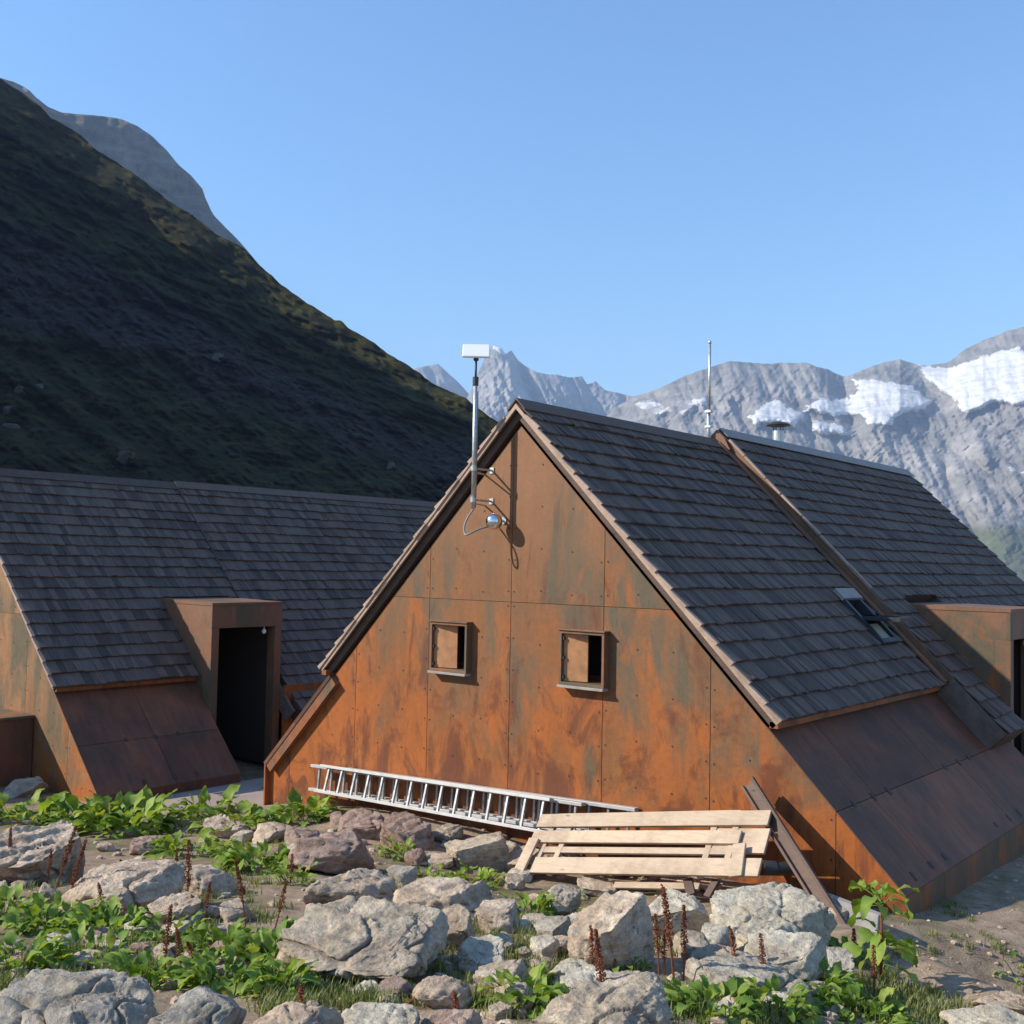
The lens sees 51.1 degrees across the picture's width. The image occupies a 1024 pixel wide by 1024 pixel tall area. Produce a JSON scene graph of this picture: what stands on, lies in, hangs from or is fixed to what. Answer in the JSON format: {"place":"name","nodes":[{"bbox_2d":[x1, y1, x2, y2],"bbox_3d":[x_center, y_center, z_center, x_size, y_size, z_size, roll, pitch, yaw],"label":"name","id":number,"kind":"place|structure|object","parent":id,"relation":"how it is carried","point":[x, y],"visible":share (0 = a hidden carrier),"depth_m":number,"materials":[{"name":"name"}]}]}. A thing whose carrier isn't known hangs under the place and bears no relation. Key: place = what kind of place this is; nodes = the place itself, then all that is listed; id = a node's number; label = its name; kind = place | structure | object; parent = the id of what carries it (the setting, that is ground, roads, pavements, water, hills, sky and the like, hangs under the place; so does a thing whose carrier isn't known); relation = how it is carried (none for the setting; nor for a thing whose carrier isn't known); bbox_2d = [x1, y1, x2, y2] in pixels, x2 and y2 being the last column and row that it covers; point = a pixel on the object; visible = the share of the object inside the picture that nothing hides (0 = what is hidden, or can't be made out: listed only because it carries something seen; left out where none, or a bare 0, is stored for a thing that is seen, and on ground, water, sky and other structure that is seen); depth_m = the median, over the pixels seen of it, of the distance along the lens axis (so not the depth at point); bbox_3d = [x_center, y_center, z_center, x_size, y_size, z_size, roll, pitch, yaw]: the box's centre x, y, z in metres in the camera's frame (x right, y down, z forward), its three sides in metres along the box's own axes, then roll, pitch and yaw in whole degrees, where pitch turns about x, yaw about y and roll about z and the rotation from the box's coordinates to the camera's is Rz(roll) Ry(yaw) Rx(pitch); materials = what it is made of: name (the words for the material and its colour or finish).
{"place":"outdoors","nodes":[
{"label":"outdoors","id":0,"kind":"place"},
{"bbox_2d":[0,78,256,261],"bbox_3d":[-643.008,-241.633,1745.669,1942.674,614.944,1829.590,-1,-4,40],"label":"rock dome","id":1,"kind":"object","parent":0,"point":[146,157],"visible":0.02,"depth_m":1427.43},
{"bbox_2d":[155,778,263,812],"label":"terrace pavement","id":2,"kind":"structure","parent":0,"point":[250,791],"depth_m":17.91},
{"bbox_2d":[0,79,497,501],"bbox_3d":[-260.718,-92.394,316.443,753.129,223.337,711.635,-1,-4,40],"label":"hillside","id":3,"kind":"structure","parent":0,"point":[131,304],"depth_m":319.22,"materials":[{"name":"plant"}]},
{"bbox_2d":[414,364,468,397],"bbox_3d":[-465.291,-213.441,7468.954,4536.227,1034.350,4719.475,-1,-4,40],"label":"peak","id":4,"kind":"structure","parent":0,"point":[438,375],"depth_m":5829.93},
{"bbox_2d":[0,717,1023,1023],"bbox_3d":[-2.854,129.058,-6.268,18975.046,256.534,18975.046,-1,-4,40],"label":"ground","id":5,"kind":"structure","parent":0,"point":[968,971],"depth_m":10.51,"materials":[{"name":"soil"}]},
{"bbox_2d":[0,882,50,924],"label":"dock plant","id":6,"kind":"object","parent":5,"relation":"on","point":[6,891],"visible":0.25,"depth_m":8.56,"materials":[{"name":"green plant"}]},
{"bbox_2d":[3,776,48,798],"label":"boulder","id":7,"kind":"object","parent":5,"relation":"on","point":[20,787],"visible":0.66,"depth_m":17.24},
{"bbox_2d":[0,788,68,825],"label":"dock plant","id":8,"kind":"object","parent":5,"relation":"on","point":[43,805],"visible":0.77,"depth_m":15.42,"materials":[{"name":"green plant"}]},
{"bbox_2d":[0,928,72,975],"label":"dock plant","id":9,"kind":"object","parent":5,"relation":"on","point":[40,941],"visible":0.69,"depth_m":6.63,"materials":[{"name":"green plant"}]},
{"bbox_2d":[0,820,85,884],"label":"boulder","id":10,"kind":"object","parent":5,"relation":"on","point":[23,857],"visible":0.7,"depth_m":10.44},
{"bbox_2d":[0,890,106,936],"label":"dock plant","id":11,"kind":"object","parent":5,"relation":"on","point":[38,910],"visible":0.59,"depth_m":8.02,"materials":[{"name":"green plant"}]},
{"bbox_2d":[0,968,155,1023],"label":"boulder","id":12,"kind":"object","parent":5,"relation":"on","point":[63,996],"visible":0.99,"depth_m":5.04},
{"bbox_2d":[34,793,125,832],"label":"dock plant","id":13,"kind":"object","parent":5,"relation":"on","point":[72,801],"visible":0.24,"depth_m":15.04,"materials":[{"name":"green plant"}]},
{"bbox_2d":[35,920,136,971],"bbox_3d":[-2.698,2.848,6.863,0.704,0.280,0.560,1,-3,4],"label":"dock plant","id":14,"kind":"object","parent":5,"relation":"on","point":[110,937],"visible":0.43,"depth_m":7.03,"materials":[{"name":"green plant"}]},
{"bbox_2d":[46,894,159,939],"bbox_3d":[-2.970,2.994,7.758,0.735,0.327,0.810,0,-3,26],"label":"dock plant","id":15,"kind":"object","parent":5,"relation":"on","point":[108,913],"visible":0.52,"depth_m":7.82,"materials":[{"name":"green plant"}]},
{"bbox_2d":[58,859,185,914],"bbox_3d":[-3.146,3.131,8.773,0.875,0.470,0.850,0,-3,27],"label":"boulder","id":16,"kind":"object","parent":5,"relation":"on","point":[139,882],"visible":0.66,"depth_m":8.63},
{"bbox_2d":[68,784,189,839],"bbox_3d":[-5.381,4.315,14.946,1.640,0.774,1.682,1,-3,10],"label":"dock plant","id":17,"kind":"object","parent":5,"relation":"on","point":[142,802],"visible":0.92,"depth_m":14.76,"materials":[{"name":"green plant"}]},
{"bbox_2d":[89,948,188,991],"bbox_3d":[-2.182,2.736,6.383,0.595,0.298,0.593,1,-3,4],"label":"dock plant","id":18,"kind":"object","parent":5,"relation":"on","point":[117,961],"visible":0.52,"depth_m":6.37,"materials":[{"name":"green plant"}]},
{"bbox_2d":[128,835,167,854],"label":"boulder","id":19,"kind":"object","parent":5,"relation":"on","point":[138,846],"visible":0.59,"depth_m":13.15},
{"bbox_2d":[147,892,200,923],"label":"boulder","id":20,"kind":"object","parent":5,"relation":"on","point":[185,904],"visible":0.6,"depth_m":8.23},
{"bbox_2d":[135,911,213,945],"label":"dock plant","id":21,"kind":"object","parent":5,"relation":"on","point":[157,933],"visible":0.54,"depth_m":7.56,"materials":[{"name":"green plant"}]},
{"bbox_2d":[141,827,237,859],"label":"dock plant","id":22,"kind":"object","parent":5,"relation":"on","point":[210,845],"visible":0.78,"depth_m":12.85,"materials":[{"name":"green plant"}]},
{"bbox_2d":[148,986,246,1023],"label":"boulder","id":23,"kind":"object","parent":5,"relation":"on","point":[200,1005],"visible":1,"depth_m":4.90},
{"bbox_2d":[162,784,251,821],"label":"dock plant","id":24,"kind":"object","parent":5,"relation":"on","point":[227,796],"visible":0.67,"depth_m":16.12,"materials":[{"name":"green plant"}]},
{"bbox_2d":[183,864,238,895],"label":"boulder","id":25,"kind":"object","parent":5,"relation":"on","point":[202,875],"visible":0.56,"depth_m":9.47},
{"bbox_2d":[0,468,437,801],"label":"mountain hut","id":26,"kind":"object","parent":5,"relation":"on","point":[161,637],"visible":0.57,"depth_m":20.64,"materials":[{"name":"brown metal"}]},
{"bbox_2d":[174,916,265,962],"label":"dock plant","id":27,"kind":"object","parent":5,"relation":"on","point":[199,939],"visible":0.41,"depth_m":7.23,"materials":[{"name":"green plant"}]},
{"bbox_2d":[203,813,246,837],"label":"boulder","id":28,"kind":"object","parent":5,"relation":"on","point":[219,821],"visible":0.62,"depth_m":14.19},
{"bbox_2d":[167,943,286,997],"bbox_3d":[-1.688,2.736,6.309,0.744,0.338,0.674,-1,-4,40],"label":"dock plant","id":29,"kind":"object","parent":5,"relation":"on","point":[202,969],"visible":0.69,"depth_m":6.27,"materials":[{"name":"green plant"}]},
{"bbox_2d":[186,800,274,834],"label":"dock plant","id":30,"kind":"object","parent":5,"relation":"on","point":[254,815],"visible":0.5,"depth_m":14.69,"materials":[{"name":"green plant"}]},
{"bbox_2d":[218,900,253,922],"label":"boulder","id":31,"kind":"object","parent":5,"relation":"on","point":[231,910],"visible":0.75,"depth_m":8.23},
{"bbox_2d":[208,838,294,874],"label":"dock plant","id":32,"kind":"object","parent":5,"relation":"on","point":[240,855],"visible":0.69,"depth_m":11.40,"materials":[{"name":"green plant"}]},
{"bbox_2d":[219,915,294,967],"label":"dock plant","id":33,"kind":"object","parent":5,"relation":"on","point":[266,936],"visible":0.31,"depth_m":7.08,"materials":[{"name":"green plant"}]},
{"bbox_2d":[252,822,293,843],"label":"boulder","id":34,"kind":"object","parent":5,"relation":"on","point":[269,832],"visible":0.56,"depth_m":13.57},
{"bbox_2d":[234,950,319,1000],"bbox_3d":[-1.345,2.687,6.189,0.517,0.323,0.515,2,-3,-15],"label":"dock plant","id":35,"kind":"object","parent":5,"relation":"on","point":[253,983],"visible":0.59,"depth_m":6.12,"materials":[{"name":"green plant"}]},
{"bbox_2d":[266,862,317,885],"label":"dock plant","id":36,"kind":"object","parent":5,"relation":"on","point":[302,874],"visible":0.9,"depth_m":10.14,"materials":[{"name":"green plant"}]},
{"bbox_2d":[250,1001,343,1023],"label":"boulder","id":37,"kind":"object","parent":5,"relation":"on","point":[291,1012],"visible":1,"depth_m":4.92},
{"bbox_2d":[284,828,319,845],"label":"boulder","id":38,"kind":"object","parent":5,"relation":"on","point":[291,835],"visible":0.47,"depth_m":12.95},
{"bbox_2d":[267,787,346,826],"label":"dock plant","id":39,"kind":"object","parent":5,"relation":"on","point":[318,805],"visible":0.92,"depth_m":14.88,"materials":[{"name":"green plant"}]},
{"bbox_2d":[288,828,375,874],"bbox_3d":[-1.817,3.770,11.526,0.744,0.611,1.118,-1,-3,31],"label":"boulder","id":40,"kind":"object","parent":5,"relation":"on","point":[345,850],"visible":0.75,"depth_m":11.28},
{"bbox_2d":[303,868,396,903],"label":"boulder","id":41,"kind":"object","parent":5,"relation":"on","point":[357,883],"visible":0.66,"depth_m":9.04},
{"bbox_2d":[337,808,384,840],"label":"boulder","id":42,"kind":"object","parent":5,"relation":"on","point":[365,823],"visible":0.63,"depth_m":13.76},
{"bbox_2d":[276,895,449,979],"bbox_3d":[-0.970,2.776,6.696,0.997,0.491,0.923,0,-3,14],"label":"boulder","id":43,"kind":"object","parent":5,"relation":"on","point":[349,936],"visible":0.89,"depth_m":6.63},
{"bbox_2d":[341,1002,419,1023],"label":"boulder","id":44,"kind":"object","parent":5,"relation":"on","point":[374,1013],"visible":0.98,"depth_m":5.10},
{"bbox_2d":[377,974,414,996],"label":"rock","id":45,"kind":"object","parent":5,"relation":"on","point":[403,985],"visible":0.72,"depth_m":6.05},
{"bbox_2d":[375,836,426,861],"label":"dock plant","id":46,"kind":"object","parent":5,"relation":"on","point":[399,848],"visible":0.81,"depth_m":12.86,"materials":[{"name":"green plant"}]},
{"bbox_2d":[386,865,417,884],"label":"boulder","id":47,"kind":"object","parent":5,"relation":"on","point":[399,874],"visible":0.7,"depth_m":10.45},
{"bbox_2d":[380,811,435,850],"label":"boulder","id":48,"kind":"object","parent":5,"relation":"on","point":[401,828],"visible":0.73,"depth_m":13.37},
{"bbox_2d":[404,848,425,865],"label":"boulder","id":49,"kind":"object","parent":5,"relation":"on","point":[416,856],"visible":0.84,"depth_m":12.61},
{"bbox_2d":[426,853,452,868],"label":"rock","id":50,"kind":"object","parent":5,"relation":"on","point":[435,860],"visible":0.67,"depth_m":12.62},
{"bbox_2d":[411,975,472,1008],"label":"boulder","id":51,"kind":"object","parent":5,"relation":"on","point":[435,992],"visible":0.82,"depth_m":5.86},
{"bbox_2d":[392,876,494,913],"bbox_3d":[-0.558,3.204,8.753,0.658,0.367,0.836,-1,-3,35],"label":"boulder","id":52,"kind":"object","parent":5,"relation":"on","point":[440,893],"visible":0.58,"depth_m":8.68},
{"bbox_2d":[431,823,462,841],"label":"boulder","id":53,"kind":"object","parent":5,"relation":"on","point":[447,832],"visible":0.61,"depth_m":13.73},
{"bbox_2d":[421,1008,482,1023],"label":"boulder","id":54,"kind":"object","parent":5,"relation":"on","point":[457,1016],"visible":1,"depth_m":5.12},
{"bbox_2d":[443,904,474,949],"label":"boulder","id":55,"kind":"object","parent":5,"relation":"on","point":[461,927],"visible":0.54,"depth_m":7.41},
{"bbox_2d":[308,764,638,831],"bbox_3d":[-0.857,3.882,14.466,5.802,0.638,0.429,-1,-4,40],"label":"extension ladder","id":56,"kind":"object","parent":5,"relation":"on","point":[452,810],"visible":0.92,"depth_m":14.38,"materials":[{"name":"metal"}]},
{"bbox_2d":[445,862,505,888],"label":"dock plant","id":57,"kind":"object","parent":5,"relation":"on","point":[483,872],"visible":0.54,"depth_m":12.13,"materials":[{"name":"green plant"}]},
{"bbox_2d":[444,831,510,869],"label":"boulder","id":58,"kind":"object","parent":5,"relation":"on","point":[490,850],"visible":0.62,"depth_m":12.83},
{"bbox_2d":[455,934,504,965],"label":"boulder","id":59,"kind":"object","parent":5,"relation":"on","point":[487,949],"visible":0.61,"depth_m":6.95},
{"bbox_2d":[475,898,517,933],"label":"boulder","id":60,"kind":"object","parent":5,"relation":"on","point":[502,913],"visible":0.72,"depth_m":8.09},
{"bbox_2d":[472,958,527,994],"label":"boulder","id":61,"kind":"object","parent":5,"relation":"on","point":[514,967],"visible":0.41,"depth_m":6.18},
{"bbox_2d":[488,1001,512,1020],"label":"rock","id":62,"kind":"object","parent":5,"relation":"on","point":[498,1011],"visible":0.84,"depth_m":5.65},
{"bbox_2d":[0,813,1006,1023],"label":"grass","id":63,"kind":"structure","parent":5,"relation":"on","point":[927,1010],"depth_m":6.93,"materials":[{"name":"plant"}]},
{"bbox_2d":[494,981,533,1011],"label":"rock","id":64,"kind":"object","parent":5,"relation":"on","point":[522,987],"visible":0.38,"depth_m":5.89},
{"bbox_2d":[503,873,525,889],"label":"rock","id":65,"kind":"object","parent":5,"relation":"on","point":[514,881],"visible":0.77,"depth_m":12.00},
{"bbox_2d":[6,795,1023,1023],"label":"loose stones","id":66,"kind":"object","parent":5,"relation":"on","point":[722,1020],"visible":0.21,"depth_m":7.09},
{"bbox_2d":[470,960,570,1018],"bbox_3d":[0.098,2.683,5.914,0.574,0.352,0.621,-1,-4,40],"label":"dock plant","id":67,"kind":"object","parent":5,"relation":"on","point":[551,990],"visible":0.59,"depth_m":5.88,"materials":[{"name":"green plant"}]},
{"bbox_2d":[504,845,538,874],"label":"boulder","id":68,"kind":"object","parent":5,"relation":"on","point":[512,861],"visible":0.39,"depth_m":12.84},
{"bbox_2d":[499,891,559,915],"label":"dock plant","id":69,"kind":"object","parent":5,"relation":"on","point":[541,902],"visible":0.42,"depth_m":8.96,"materials":[{"name":"green plant"}]},
{"bbox_2d":[529,934,559,958],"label":"rock","id":70,"kind":"object","parent":5,"relation":"on","point":[543,945],"visible":0.69,"depth_m":7.29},
{"bbox_2d":[533,915,571,935],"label":"boulder","id":71,"kind":"object","parent":5,"relation":"on","point":[552,925],"visible":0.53,"depth_m":7.79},
{"bbox_2d":[544,883,581,914],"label":"boulder","id":72,"kind":"object","parent":5,"relation":"on","point":[568,899],"visible":0.61,"depth_m":9.11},
{"bbox_2d":[547,958,612,993],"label":"boulder","id":73,"kind":"object","parent":5,"relation":"on","point":[574,973],"visible":0.26,"depth_m":6.11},
{"bbox_2d":[577,875,616,896],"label":"boulder","id":74,"kind":"object","parent":5,"relation":"on","point":[595,886],"visible":0.73,"depth_m":11.83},
{"bbox_2d":[515,810,771,898],"bbox_3d":[1.423,3.701,11.939,3.182,1.116,0.775,-1,-4,40],"label":"plank panel","id":75,"kind":"object","parent":74,"relation":"on","point":[735,844],"visible":0.94,"depth_m":11.73,"materials":[{"name":"wood"}]},
{"bbox_2d":[593,928,606,981],"bbox_3d":[0.454,2.409,5.542,0.056,0.528,0.082,-3,0,40],"label":"seed head","id":76,"kind":"object","parent":5,"relation":"on","point":[600,968],"visible":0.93,"depth_m":5.53},
{"bbox_2d":[529,970,672,1023],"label":"boulder","id":77,"kind":"object","parent":5,"relation":"on","point":[629,997],"visible":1,"depth_m":5.29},
{"bbox_2d":[567,890,653,970],"bbox_3d":[0.631,2.913,7.241,0.498,0.631,0.592,-1,-3,33],"label":"boulder","id":78,"kind":"object","parent":5,"relation":"on","point":[620,922],"visible":0.68,"depth_m":7.16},
{"bbox_2d":[263,398,1023,916],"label":"mountain hut","id":79,"kind":"object","parent":5,"relation":"on","point":[825,650],"visible":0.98,"depth_m":14.27,"materials":[{"name":"metal"}]},
{"bbox_2d":[427,620,472,676],"bbox_3d":[-0.700,1.890,15.012,0.720,0.737,0.650,-1,-4,40],"label":"window","id":80,"kind":"structure","parent":79,"relation":"in","point":[450,641],"depth_m":14.91,"materials":[{"name":"wood"}]},
{"bbox_2d":[462,344,493,535],"bbox_3d":[-0.440,-0.967,14.373,0.390,2.588,0.562,-1,-4,40],"label":"dish mast","id":81,"kind":"object","parent":79,"relation":"attached to","point":[475,352],"visible":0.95,"depth_m":14.30,"materials":[{"name":"metal"}]},
{"bbox_2d":[557,628,609,691],"bbox_3d":[1.048,1.853,13.564,0.720,0.737,0.650,-1,-4,40],"label":"window","id":82,"kind":"structure","parent":79,"relation":"in","point":[583,653],"depth_m":13.49,"materials":[{"name":"wood"}]},
{"bbox_2d":[705,341,712,437],"bbox_3d":[3.396,-2.001,18.439,0.110,1.905,0.100,-1,-4,40],"label":"radio antenna","id":83,"kind":"object","parent":79,"relation":"on","point":[708,411],"visible":0.93,"depth_m":18.40,"materials":[{"name":"metal"}]},
{"bbox_2d":[660,884,674,978],"bbox_3d":[0.999,2.673,6.811,0.068,0.633,0.074,-4,0,40],"label":"seed head","id":84,"kind":"object","parent":5,"relation":"on","point":[666,911],"visible":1,"depth_m":6.81},
{"bbox_2d":[649,888,708,934],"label":"boulder","id":85,"kind":"object","parent":5,"relation":"on","point":[696,913],"visible":0.52,"depth_m":8.57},
{"bbox_2d":[680,904,688,980],"bbox_3d":[1.089,2.737,6.802,0.054,0.507,0.080,1,0,40],"label":"seed head","id":86,"kind":"object","parent":5,"relation":"on","point":[683,931],"visible":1,"depth_m":6.80},
{"bbox_2d":[673,930,709,958],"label":"boulder","id":87,"kind":"object","parent":5,"relation":"on","point":[696,939],"visible":0.44,"depth_m":7.58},
{"bbox_2d":[690,943,737,959],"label":"boulder","id":88,"kind":"object","parent":5,"relation":"on","point":[713,949],"visible":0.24,"depth_m":7.29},
{"bbox_2d":[662,974,769,1023],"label":"dock plant","id":89,"kind":"object","parent":5,"relation":"on","point":[705,989],"visible":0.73,"depth_m":6.12,"materials":[{"name":"green plant"}]},
{"bbox_2d":[701,922,735,946],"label":"boulder","id":90,"kind":"object","parent":5,"relation":"on","point":[717,933],"visible":0.46,"depth_m":7.88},
{"bbox_2d":[682,951,789,991],"bbox_3d":[1.481,2.956,6.825,0.622,0.176,0.632,3,-3,-28],"label":"boulder","id":91,"kind":"object","parent":5,"relation":"on","point":[716,969],"visible":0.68,"depth_m":6.82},
{"bbox_2d":[710,881,836,951],"bbox_3d":[2.043,3.303,8.387,0.980,0.550,1.012,-2,-2,17],"label":"boulder","id":92,"kind":"object","parent":5,"relation":"on","point":[743,912],"visible":0.53,"depth_m":8.35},
{"bbox_2d":[729,973,823,1023],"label":"dock plant","id":93,"kind":"object","parent":5,"relation":"on","point":[765,989],"visible":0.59,"depth_m":6.26,"materials":[{"name":"green plant"}]},
{"bbox_2d":[762,860,799,874],"bbox_3d":[2.809,3.646,10.962,0.458,0.147,0.144,1,-3,-3],"label":"drain pipe","id":94,"kind":"object","parent":5,"relation":"on","point":[772,867],"visible":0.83,"depth_m":10.91,"materials":[{"name":"black plastic"}]},
{"bbox_2d":[744,929,829,980],"bbox_3d":[1.784,3.092,7.195,0.539,0.465,0.519,-1,-4,39],"label":"boulder","id":95,"kind":"object","parent":5,"relation":"on","point":[800,955],"visible":0.54,"depth_m":7.14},
{"bbox_2d":[741,776,846,923],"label":"timber beam","id":96,"kind":"structure","parent":5,"relation":"on","point":[814,884],"depth_m":10.90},
{"bbox_2d":[794,956,876,1016],"bbox_3d":[2.012,3.105,7.011,0.794,0.376,0.727,-1,-4,40],"label":"dock plant","id":97,"kind":"object","parent":5,"relation":"on","point":[835,971],"visible":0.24,"depth_m":6.92,"materials":[{"name":"green plant"}]},
{"bbox_2d":[822,947,854,977],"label":"boulder","id":98,"kind":"object","parent":5,"relation":"on","point":[844,956],"visible":0.29,"depth_m":7.55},
{"bbox_2d":[828,893,883,932],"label":"concrete slab","id":99,"kind":"structure","parent":5,"relation":"on","point":[873,916],"depth_m":10.14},
{"bbox_2d":[828,936,892,969],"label":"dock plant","id":100,"kind":"object","parent":5,"relation":"on","point":[833,941],"visible":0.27,"depth_m":8.63,"materials":[{"name":"green plant"}]},
{"bbox_2d":[807,978,918,1023],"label":"dock plant","id":101,"kind":"object","parent":5,"relation":"on","point":[895,1007],"visible":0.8,"depth_m":6.66,"materials":[{"name":"green plant"}]},
{"bbox_2d":[842,879,920,989],"bbox_3d":[2.716,3.110,7.918,0.621,0.734,0.676,-1,-4,40],"label":"tall dock","id":102,"kind":"object","parent":5,"relation":"on","point":[862,906],"visible":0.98,"depth_m":7.90,"materials":[{"name":"green plant"}]},
{"bbox_2d":[939,1003,1023,1023],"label":"boulder","id":103,"kind":"object","parent":5,"relation":"on","point":[989,1013],"visible":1,"depth_m":6.83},
{"bbox_2d":[971,990,1023,1014],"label":"boulder","id":104,"kind":"object","parent":5,"relation":"on","point":[1011,1000],"visible":0.75,"depth_m":7.32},
{"bbox_2d":[0,0,1023,396],"label":"sky","id":105,"kind":"structure","parent":0,"point":[605,192],"materials":[{"name":"blue"}]},
{"bbox_2d":[467,345,631,421],"bbox_3d":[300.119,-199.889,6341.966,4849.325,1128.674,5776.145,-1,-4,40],"label":"pointed peak","id":106,"kind":"structure","parent":0,"point":[506,379],"depth_m":5183.23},
{"bbox_2d":[607,327,1023,580],"bbox_3d":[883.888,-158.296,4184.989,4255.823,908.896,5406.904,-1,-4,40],"label":"glacier mountain","id":107,"kind":"structure","parent":0,"point":[949,435],"depth_m":3314.53,"materials":[{"name":"stone"}]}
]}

